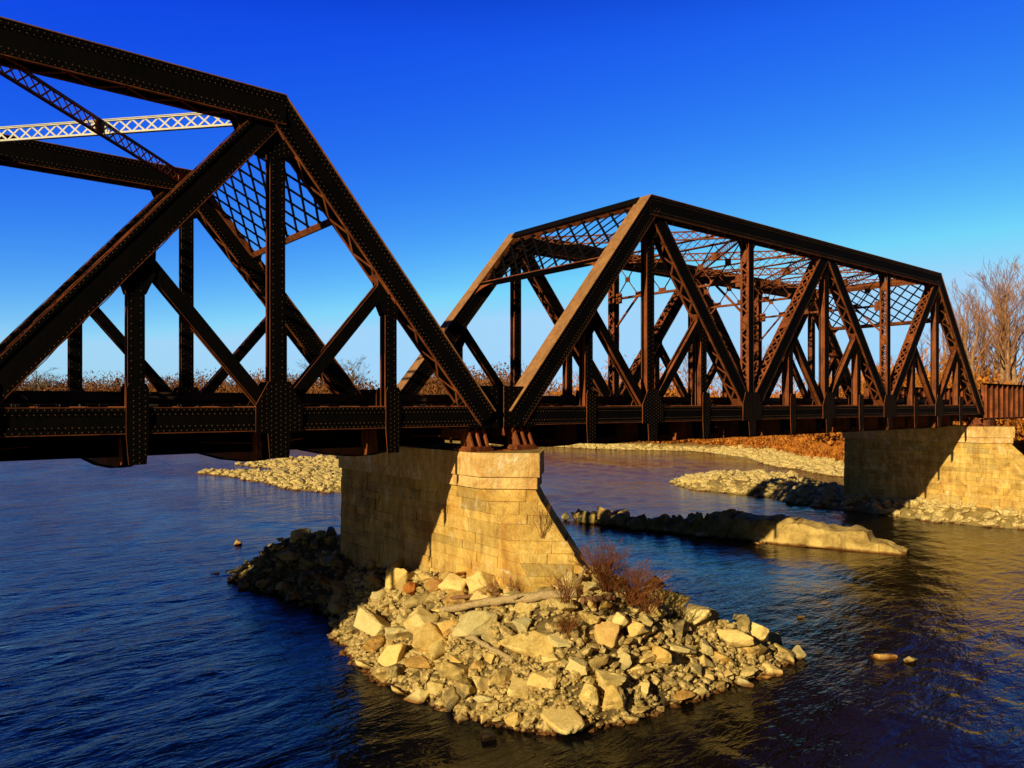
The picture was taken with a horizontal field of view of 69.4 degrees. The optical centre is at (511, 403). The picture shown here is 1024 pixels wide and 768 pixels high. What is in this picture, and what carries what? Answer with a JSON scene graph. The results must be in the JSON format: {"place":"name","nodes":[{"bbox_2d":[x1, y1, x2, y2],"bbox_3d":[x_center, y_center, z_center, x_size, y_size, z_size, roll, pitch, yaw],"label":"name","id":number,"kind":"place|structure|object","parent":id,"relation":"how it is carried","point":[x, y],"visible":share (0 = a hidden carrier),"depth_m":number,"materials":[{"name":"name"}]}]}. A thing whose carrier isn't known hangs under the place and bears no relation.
{"place":"outdoors","nodes":[
{"label":"outdoors","id":0,"kind":"place"},
{"bbox_2d":[0,445,1023,767],"bbox_3d":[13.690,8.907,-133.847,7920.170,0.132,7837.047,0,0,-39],"label":"river water","id":1,"kind":"structure","parent":0,"point":[134,633],"depth_m":28.16,"materials":[{"name":"liquid"}]},
{"bbox_2d":[481,730,495,741],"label":"river stone","id":2,"kind":"object","parent":1,"relation":"on","point":[487,735],"visible":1,"depth_m":19.64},
{"bbox_2d":[582,511,595,523],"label":"boulder","id":3,"kind":"object","parent":1,"relation":"in","point":[588,517],"visible":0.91,"depth_m":54.92,"materials":[{"name":"stone"}]},
{"bbox_2d":[626,517,646,530],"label":"boulder","id":4,"kind":"object","parent":1,"relation":"in","point":[634,523],"visible":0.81,"depth_m":52.32,"materials":[{"name":"stone"}]},
{"bbox_2d":[576,509,908,554],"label":"ruined wall","id":5,"kind":"structure","parent":1,"relation":"in","point":[781,529],"depth_m":47.38,"materials":[{"name":"stone"}]},
{"bbox_2d":[767,632,782,644],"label":"boulder","id":6,"kind":"object","parent":1,"relation":"in","point":[773,637],"visible":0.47,"depth_m":27.39,"materials":[{"name":"stone"}]},
{"bbox_2d":[870,653,897,659],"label":"river stone","id":7,"kind":"object","parent":1,"relation":"in","point":[883,656],"visible":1,"depth_m":25.83,"materials":[{"name":"stone"}]},
{"bbox_2d":[0,0,1023,397],"label":"sky","id":8,"kind":"structure","parent":0,"point":[890,129],"materials":[{"name":"blue"}]},
{"bbox_2d":[209,433,1023,528],"bbox_3d":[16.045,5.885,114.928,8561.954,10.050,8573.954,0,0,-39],"label":"ground","id":9,"kind":"structure","parent":0,"point":[859,506],"depth_m":67.38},
{"bbox_2d":[198,454,341,492],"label":"bar stones","id":10,"kind":"object","parent":9,"relation":"on","point":[330,474],"visible":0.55,"depth_m":90.30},
{"bbox_2d":[13,356,574,395],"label":"distant wood","id":11,"kind":"object","parent":9,"relation":"on","point":[433,386],"visible":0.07,"depth_m":251.19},
{"bbox_2d":[231,533,772,732],"bbox_3d":[-2.486,11.187,33.101,16.940,11.121,29.480,0,0,-39],"label":"rock heap","id":12,"kind":"object","parent":9,"relation":"on","point":[662,700],"visible":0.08,"depth_m":23.11,"materials":[{"name":"stone"}]},
{"bbox_2d":[279,551,300,559],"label":"boulder","id":13,"kind":"object","parent":12,"relation":"on","point":[288,555],"visible":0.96,"depth_m":35.83,"materials":[{"name":"stone"}]},
{"bbox_2d":[289,528,309,542],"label":"boulder","id":14,"kind":"object","parent":12,"relation":"on","point":[297,534],"visible":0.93,"depth_m":37.27,"materials":[{"name":"stone"}]},
{"bbox_2d":[311,571,329,585],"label":"boulder","id":15,"kind":"object","parent":12,"relation":"on","point":[322,579],"visible":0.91,"depth_m":33.18,"materials":[{"name":"stone"}]},
{"bbox_2d":[322,555,342,566],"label":"boulder","id":16,"kind":"object","parent":12,"relation":"on","point":[335,560],"visible":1,"depth_m":33.94,"materials":[{"name":"stone"}]},
{"bbox_2d":[327,602,347,614],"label":"boulder","id":17,"kind":"object","parent":12,"relation":"on","point":[335,608],"visible":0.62,"depth_m":30.47,"materials":[{"name":"stone"}]},
{"bbox_2d":[330,580,344,596],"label":"boulder","id":18,"kind":"object","parent":12,"relation":"on","point":[337,587],"visible":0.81,"depth_m":31.81,"materials":[{"name":"stone"}]},
{"bbox_2d":[353,606,390,635],"bbox_3d":[-4.850,7.852,26.517,1.497,0.754,1.778,15,0,-21],"label":"boulder","id":19,"kind":"object","parent":12,"relation":"on","point":[368,621],"visible":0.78,"depth_m":26.16,"materials":[{"name":"stone"}]},
{"bbox_2d":[362,635,385,652],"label":"boulder","id":20,"kind":"object","parent":12,"relation":"on","point":[373,644],"visible":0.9,"depth_m":25.43,"materials":[{"name":"stone"}]},
{"bbox_2d":[378,643,406,666],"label":"boulder","id":21,"kind":"object","parent":12,"relation":"on","point":[390,655],"visible":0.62,"depth_m":24.19,"materials":[{"name":"stone"}]},
{"bbox_2d":[384,663,407,677],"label":"boulder","id":22,"kind":"object","parent":12,"relation":"on","point":[395,670],"visible":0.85,"depth_m":23.35,"materials":[{"name":"stone"}]},
{"bbox_2d":[385,566,408,589],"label":"boulder","id":23,"kind":"object","parent":12,"relation":"on","point":[396,578],"visible":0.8,"depth_m":28.60,"materials":[{"name":"stone"}]},
{"bbox_2d":[385,626,412,641],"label":"boulder","id":24,"kind":"object","parent":12,"relation":"on","point":[392,633],"visible":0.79,"depth_m":25.18,"materials":[{"name":"stone"}]},
{"bbox_2d":[402,581,417,594],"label":"boulder","id":25,"kind":"object","parent":12,"relation":"on","point":[409,587],"visible":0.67,"depth_m":27.25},
{"bbox_2d":[404,689,428,703],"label":"boulder","id":26,"kind":"object","parent":12,"relation":"on","point":[418,696],"visible":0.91,"depth_m":22.16,"materials":[{"name":"stone"}]},
{"bbox_2d":[404,592,428,607],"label":"boulder","id":27,"kind":"object","parent":12,"relation":"on","point":[414,601],"visible":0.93,"depth_m":26.22,"materials":[{"name":"stone"}]},
{"bbox_2d":[404,655,432,668],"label":"boulder","id":28,"kind":"object","parent":12,"relation":"on","point":[418,661],"visible":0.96,"depth_m":22.97,"materials":[{"name":"stone"}]},
{"bbox_2d":[403,606,438,633],"bbox_3d":[-3.042,7.447,25.145,1.045,1.054,0.974,0,0,16],"label":"boulder","id":29,"kind":"object","parent":12,"relation":"on","point":[419,616],"visible":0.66,"depth_m":24.85,"materials":[{"name":"stone"}]},
{"bbox_2d":[412,622,447,652],"bbox_3d":[-2.667,7.627,24.071,1.295,1.025,1.270,0,0,-14],"label":"boulder","id":30,"kind":"object","parent":12,"relation":"on","point":[426,635],"visible":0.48,"depth_m":23.75,"materials":[{"name":"stone"}]},
{"bbox_2d":[425,578,441,593],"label":"boulder","id":31,"kind":"object","parent":12,"relation":"on","point":[431,584],"visible":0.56,"depth_m":26.42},
{"bbox_2d":[427,680,444,695],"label":"boulder","id":32,"kind":"object","parent":12,"relation":"on","point":[435,687],"visible":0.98,"depth_m":22.11,"materials":[{"name":"stone"}]},
{"bbox_2d":[427,639,446,659],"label":"boulder","id":33,"kind":"object","parent":12,"relation":"on","point":[436,649],"visible":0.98,"depth_m":23.30,"materials":[{"name":"stone"}]},
{"bbox_2d":[437,619,457,636],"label":"boulder","id":34,"kind":"object","parent":12,"relation":"on","point":[444,627],"visible":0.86,"depth_m":23.88,"materials":[{"name":"stone"}]},
{"bbox_2d":[440,686,460,711],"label":"boulder","id":35,"kind":"object","parent":12,"relation":"on","point":[450,698],"visible":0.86,"depth_m":21.34,"materials":[{"name":"stone"}]},
{"bbox_2d":[438,573,466,590],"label":"boulder","id":36,"kind":"object","parent":12,"relation":"on","point":[453,581],"visible":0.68,"depth_m":25.94,"materials":[{"name":"stone"}]},
{"bbox_2d":[438,661,468,680],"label":"boulder","id":37,"kind":"object","parent":12,"relation":"on","point":[455,671],"visible":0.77,"depth_m":21.82,"materials":[{"name":"stone"}]},
{"bbox_2d":[443,589,465,604],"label":"boulder","id":38,"kind":"object","parent":12,"relation":"on","point":[447,600],"visible":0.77,"depth_m":25.31,"materials":[{"name":"stone"}]},
{"bbox_2d":[336,442,588,592],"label":"stone pier","id":39,"kind":"structure","parent":12,"relation":"on","point":[436,507],"depth_m":27.63,"materials":[{"name":"stone"}]},
{"bbox_2d":[0,16,498,467],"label":"truss bridge span","id":40,"kind":"object","parent":39,"relation":"on","point":[275,418],"visible":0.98,"depth_m":22.48,"materials":[{"name":"paint"}]},
{"bbox_2d":[455,678,473,699],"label":"boulder","id":41,"kind":"object","parent":12,"relation":"on","point":[464,688],"visible":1,"depth_m":21.31,"materials":[{"name":"stone"}]},
{"bbox_2d":[451,610,497,637],"bbox_3d":[-1.217,6.999,23.597,1.363,0.755,1.373,-12,1,36],"label":"boulder","id":42,"kind":"object","parent":12,"relation":"on","point":[475,623],"visible":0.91,"depth_m":23.34,"materials":[{"name":"stone"}]},
{"bbox_2d":[471,675,488,691],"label":"boulder","id":43,"kind":"object","parent":12,"relation":"on","point":[481,683],"visible":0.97,"depth_m":21.36,"materials":[{"name":"stone"}]},
{"bbox_2d":[466,571,496,593],"bbox_3d":[-1.025,6.217,25.528,1.132,0.973,1.008,0,0,0],"label":"boulder","id":44,"kind":"object","parent":12,"relation":"on","point":[473,581],"visible":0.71,"depth_m":25.22,"materials":[{"name":"stone"}]},
{"bbox_2d":[489,669,511,685],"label":"boulder","id":45,"kind":"object","parent":12,"relation":"on","point":[501,677],"visible":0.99,"depth_m":21.27,"materials":[{"name":"stone"}]},
{"bbox_2d":[227,531,788,735],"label":"pebbles","id":46,"kind":"object","parent":12,"relation":"on","point":[530,704],"visible":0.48,"depth_m":22.95,"materials":[{"name":"stone"}]},
{"bbox_2d":[505,712,521,726],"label":"boulder","id":47,"kind":"object","parent":12,"relation":"on","point":[514,719],"visible":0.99,"depth_m":20.24,"materials":[{"name":"stone"}]},
{"bbox_2d":[507,677,529,698],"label":"boulder","id":48,"kind":"object","parent":12,"relation":"on","point":[518,688],"visible":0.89,"depth_m":20.81,"materials":[{"name":"stone"}]},
{"bbox_2d":[248,530,789,731],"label":"cobbles","id":49,"kind":"object","parent":12,"relation":"on","point":[495,627],"visible":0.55,"depth_m":23.41,"materials":[{"name":"stone"}]},
{"bbox_2d":[450,625,514,663],"bbox_3d":[-1.017,7.361,22.745,0.311,0.473,3.106,0,0,-41],"label":"driftwood log","id":50,"kind":"object","parent":49,"relation":"on","point":[486,645],"visible":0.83,"depth_m":22.29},
{"bbox_2d":[439,566,585,612],"bbox_3d":[-0.177,6.128,23.886,4.980,1.865,1.195,0,0,15],"label":"driftwood log","id":51,"kind":"object","parent":49,"relation":"on","point":[523,597],"visible":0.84,"depth_m":23.61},
{"bbox_2d":[512,617,532,630],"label":"boulder","id":52,"kind":"object","parent":12,"relation":"on","point":[522,623],"visible":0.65,"depth_m":22.62,"materials":[{"name":"stone"}]},
{"bbox_2d":[514,602,534,612],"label":"boulder","id":53,"kind":"object","parent":12,"relation":"on","point":[519,607],"visible":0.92,"depth_m":23.23,"materials":[{"name":"stone"}]},
{"bbox_2d":[500,630,555,657],"bbox_3d":[0.537,7.245,22.224,1.662,0.736,0.845,0,0,17],"label":"boulder","id":54,"kind":"object","parent":12,"relation":"on","point":[532,644],"visible":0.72,"depth_m":22.02,"materials":[{"name":"stone"}]},
{"bbox_2d":[527,672,561,688],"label":"boulder","id":55,"kind":"object","parent":12,"relation":"on","point":[543,680],"visible":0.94,"depth_m":20.79,"materials":[{"name":"stone"}]},
{"bbox_2d":[542,653,560,663],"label":"boulder","id":56,"kind":"object","parent":12,"relation":"on","point":[550,658],"visible":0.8,"depth_m":21.33,"materials":[{"name":"stone"}]},
{"bbox_2d":[547,632,570,647],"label":"boulder","id":57,"kind":"object","parent":12,"relation":"on","point":[555,640],"visible":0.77,"depth_m":21.81,"materials":[{"name":"stone"}]},
{"bbox_2d":[535,705,585,734],"bbox_3d":[1.254,8.630,20.452,1.005,0.583,1.880,0,0,-34],"label":"boulder","id":58,"kind":"object","parent":12,"relation":"on","point":[568,720],"visible":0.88,"depth_m":19.97,"materials":[{"name":"stone"}]},
{"bbox_2d":[539,568,586,603],"bbox_3d":[1.459,5.146,21.143,1.253,1.001,1.130,0,0,-39],"label":"shrub","id":59,"kind":"object","parent":12,"relation":"on","point":[567,591],"visible":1,"depth_m":21.04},
{"bbox_2d":[554,599,577,611],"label":"boulder","id":60,"kind":"object","parent":12,"relation":"on","point":[571,605],"visible":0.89,"depth_m":22.56,"materials":[{"name":"stone"}]},
{"bbox_2d":[547,607,586,638],"bbox_3d":[1.500,6.521,21.965,1.049,1.218,1.139,0,0,39],"label":"shrub","id":61,"kind":"object","parent":12,"relation":"on","point":[564,624],"visible":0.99,"depth_m":21.96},
{"bbox_2d":[565,656,587,675],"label":"boulder","id":62,"kind":"object","parent":12,"relation":"on","point":[578,664],"visible":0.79,"depth_m":21.09,"materials":[{"name":"stone"}]},
{"bbox_2d":[579,682,597,704],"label":"boulder","id":63,"kind":"object","parent":12,"relation":"on","point":[588,694],"visible":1,"depth_m":20.55,"materials":[{"name":"stone"}]},
{"bbox_2d":[581,595,595,608],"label":"boulder","id":64,"kind":"object","parent":12,"relation":"on","point":[591,604],"visible":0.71,"depth_m":22.91,"materials":[{"name":"stone"}]},
{"bbox_2d":[580,595,615,603],"bbox_3d":[2.717,6.078,23.129,1.197,0.265,0.265,0,0,-19],"label":"driftwood log","id":65,"kind":"object","parent":64,"relation":"on","point":[594,599],"visible":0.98,"depth_m":23.04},
{"bbox_2d":[579,612,600,624],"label":"boulder","id":66,"kind":"object","parent":12,"relation":"on","point":[590,619],"visible":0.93,"depth_m":22.42,"materials":[{"name":"stone"}]},
{"bbox_2d":[588,655,607,670],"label":"boulder","id":67,"kind":"object","parent":12,"relation":"on","point":[599,662],"visible":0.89,"depth_m":21.27,"materials":[{"name":"stone"}]},
{"bbox_2d":[563,534,640,591],"bbox_3d":[2.735,5.076,23.603,2.490,2.112,2.275,0,0,-24],"label":"shrub","id":68,"kind":"object","parent":12,"relation":"on","point":[610,561],"visible":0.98,"depth_m":23.50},
{"bbox_2d":[594,621,618,647],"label":"boulder","id":69,"kind":"object","parent":12,"relation":"on","point":[606,633],"visible":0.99,"depth_m":22.15,"materials":[{"name":"stone"}]},
{"bbox_2d":[597,669,626,691],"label":"boulder","id":70,"kind":"object","parent":12,"relation":"on","point":[607,680],"visible":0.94,"depth_m":20.97,"materials":[{"name":"stone"}]},
{"bbox_2d":[602,685,625,710],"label":"boulder","id":71,"kind":"object","parent":12,"relation":"on","point":[614,697],"visible":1,"depth_m":20.68,"materials":[{"name":"stone"}]},
{"bbox_2d":[612,612,628,626],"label":"boulder","id":72,"kind":"object","parent":12,"relation":"on","point":[620,619],"visible":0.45,"depth_m":22.60,"materials":[{"name":"stone"}]},
{"bbox_2d":[614,652,631,669],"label":"boulder","id":73,"kind":"object","parent":12,"relation":"on","point":[623,659],"visible":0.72,"depth_m":21.77,"materials":[{"name":"stone"}]},
{"bbox_2d":[594,555,671,606],"bbox_3d":[3.801,5.548,23.166,2.683,1.568,1.889,0,0,12],"label":"shrub","id":74,"kind":"object","parent":12,"relation":"on","point":[635,581],"visible":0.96,"depth_m":23.15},
{"bbox_2d":[625,619,649,636],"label":"boulder","id":75,"kind":"object","parent":12,"relation":"on","point":[634,628],"visible":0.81,"depth_m":22.64,"materials":[{"name":"stone"}]},
{"bbox_2d":[629,663,653,673],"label":"boulder","id":76,"kind":"object","parent":12,"relation":"on","point":[637,667],"visible":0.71,"depth_m":21.93,"materials":[{"name":"stone"}]},
{"bbox_2d":[631,582,673,614],"bbox_3d":[4.162,5.880,22.539,1.308,1.061,1.161,0,0,-27],"label":"shrub","id":77,"kind":"object","parent":12,"relation":"on","point":[648,602],"visible":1,"depth_m":22.54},
{"bbox_2d":[643,598,666,617],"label":"boulder","id":78,"kind":"object","parent":12,"relation":"on","point":[661,611],"visible":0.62,"depth_m":23.61,"materials":[{"name":"stone"}]},
{"bbox_2d":[649,642,671,663],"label":"boulder","id":79,"kind":"object","parent":12,"relation":"on","point":[663,655],"visible":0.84,"depth_m":22.27,"materials":[{"name":"stone"}]},
{"bbox_2d":[655,589,690,606],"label":"boulder","id":80,"kind":"object","parent":12,"relation":"on","point":[672,599],"visible":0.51,"depth_m":25.20,"materials":[{"name":"stone"}]},
{"bbox_2d":[667,619,684,638],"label":"boulder","id":81,"kind":"object","parent":12,"relation":"on","point":[676,625],"visible":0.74,"depth_m":23.85,"materials":[{"name":"stone"}]},
{"bbox_2d":[667,643,696,653],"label":"boulder","id":82,"kind":"object","parent":12,"relation":"on","point":[677,648],"visible":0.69,"depth_m":23.04,"materials":[{"name":"stone"}]},
{"bbox_2d":[674,690,694,700],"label":"boulder","id":83,"kind":"object","parent":12,"relation":"on","point":[682,694],"visible":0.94,"depth_m":22.04,"materials":[{"name":"stone"}]},
{"bbox_2d":[683,603,711,623],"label":"boulder","id":84,"kind":"object","parent":12,"relation":"on","point":[695,613],"visible":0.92,"depth_m":24.60,"materials":[{"name":"stone"}]},
{"bbox_2d":[700,638,713,655],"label":"boulder","id":85,"kind":"object","parent":12,"relation":"on","point":[706,648],"visible":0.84,"depth_m":23.84,"materials":[{"name":"stone"}]},
{"bbox_2d":[715,628,753,646],"bbox_3d":[7.359,7.805,24.686,1.166,0.579,0.919,0,0,-2],"label":"boulder","id":86,"kind":"object","parent":12,"relation":"on","point":[737,638],"visible":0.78,"depth_m":24.43,"materials":[{"name":"stone"}]},
{"bbox_2d":[743,640,767,658],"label":"boulder","id":87,"kind":"object","parent":12,"relation":"on","point":[758,649],"visible":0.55,"depth_m":24.63,"materials":[{"name":"stone"}]},
{"bbox_2d":[749,621,768,641],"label":"boulder","id":88,"kind":"object","parent":12,"relation":"on","point":[758,632],"visible":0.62,"depth_m":25.46,"materials":[{"name":"stone"}]},
{"bbox_2d":[762,663,782,675],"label":"boulder","id":89,"kind":"object","parent":12,"relation":"on","point":[771,668],"visible":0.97,"depth_m":24.24,"materials":[{"name":"stone"}]},
{"bbox_2d":[774,643,794,664],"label":"boulder","id":90,"kind":"object","parent":12,"relation":"on","point":[788,656],"visible":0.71,"depth_m":25.53,"materials":[{"name":"stone"}]},
{"bbox_2d":[489,443,843,476],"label":"beach stones","id":91,"kind":"object","parent":9,"relation":"on","point":[788,460],"visible":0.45,"depth_m":119.50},
{"bbox_2d":[545,336,1023,447],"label":"tall brush","id":92,"kind":"object","parent":9,"relation":"on","point":[1018,424],"visible":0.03,"depth_m":116.04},
{"bbox_2d":[629,428,1023,461],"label":"bank grass","id":93,"kind":"structure","parent":9,"relation":"on","point":[835,450],"depth_m":114.25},
{"bbox_2d":[669,469,1023,529],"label":"apron stones","id":94,"kind":"object","parent":9,"relation":"on","point":[829,493],"visible":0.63,"depth_m":66.06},
{"bbox_2d":[841,425,1023,513],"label":"stone pier","id":95,"kind":"structure","parent":9,"relation":"on","point":[981,466],"depth_m":59.41,"materials":[{"name":"stone"}]},
{"bbox_2d":[376,194,983,448],"bbox_3d":[15.247,-3.696,46.808,48.101,11.292,10.310,0,0,-39],"label":"truss bridge span","id":96,"kind":"object","parent":95,"relation":"on","point":[749,377],"visible":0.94,"depth_m":39.67,"materials":[{"name":"paint"}]},
{"bbox_2d":[0,391,966,406],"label":"railway track","id":97,"kind":"structure","parent":96,"relation":"on","point":[63,399],"depth_m":22.79,"materials":[{"name":"metal"}]},
{"bbox_2d":[864,383,1023,425],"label":"plate girder span","id":98,"kind":"object","parent":95,"relation":"on","point":[1003,401],"visible":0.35,"depth_m":61.96,"materials":[{"name":"paint"}]},
{"bbox_2d":[921,279,996,374],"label":"bare tree","id":99,"kind":"object","parent":9,"relation":"on","point":[969,333],"visible":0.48,"depth_m":127.61,"materials":[{"name":"brown plant"}]},
{"bbox_2d":[941,300,993,380],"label":"bare tree","id":100,"kind":"object","parent":9,"relation":"on","point":[980,344],"visible":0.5,"depth_m":122.64,"materials":[{"name":"brown plant"}]},
{"bbox_2d":[941,289,1000,381],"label":"bare tree","id":101,"kind":"object","parent":9,"relation":"on","point":[972,363],"visible":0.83,"depth_m":110.69,"materials":[{"name":"brown plant"}]},
{"bbox_2d":[939,281,1021,382],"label":"bare tree","id":102,"kind":"object","parent":9,"relation":"on","point":[984,324],"visible":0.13,"depth_m":131.29,"materials":[{"name":"brown plant"}]},
{"bbox_2d":[957,254,1023,383],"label":"bare tree","id":103,"kind":"object","parent":9,"relation":"on","point":[1001,366],"visible":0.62,"depth_m":116.59,"materials":[{"name":"brown plant"}]},
{"bbox_2d":[965,281,1023,384],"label":"bare tree","id":104,"kind":"object","parent":9,"relation":"on","point":[1005,348],"visible":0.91,"depth_m":109.70,"materials":[{"name":"brown plant"}]},
{"bbox_2d":[967,268,1022,383],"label":"bare tree","id":105,"kind":"object","parent":9,"relation":"on","point":[996,354],"visible":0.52,"depth_m":117.31,"materials":[{"name":"brown plant"}]},
{"bbox_2d":[967,301,1023,376],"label":"bare tree","id":106,"kind":"object","parent":9,"relation":"on","point":[1015,356],"visible":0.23,"depth_m":123.68,"materials":[{"name":"brown plant"}]},
{"bbox_2d":[973,265,1023,384],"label":"bare tree","id":107,"kind":"object","parent":9,"relation":"on","point":[1013,376],"visible":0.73,"depth_m":112.44,"materials":[{"name":"brown plant"}]},
{"bbox_2d":[973,277,1023,372],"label":"bare tree","id":108,"kind":"object","parent":9,"relation":"on","point":[998,311],"visible":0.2,"depth_m":125.97,"materials":[{"name":"brown plant"}]},
{"bbox_2d":[1002,257,1023,350],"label":"bare tree","id":109,"kind":"object","parent":9,"relation":"on","point":[1016,291],"visible":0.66,"depth_m":111.70,"materials":[{"name":"brown plant"}]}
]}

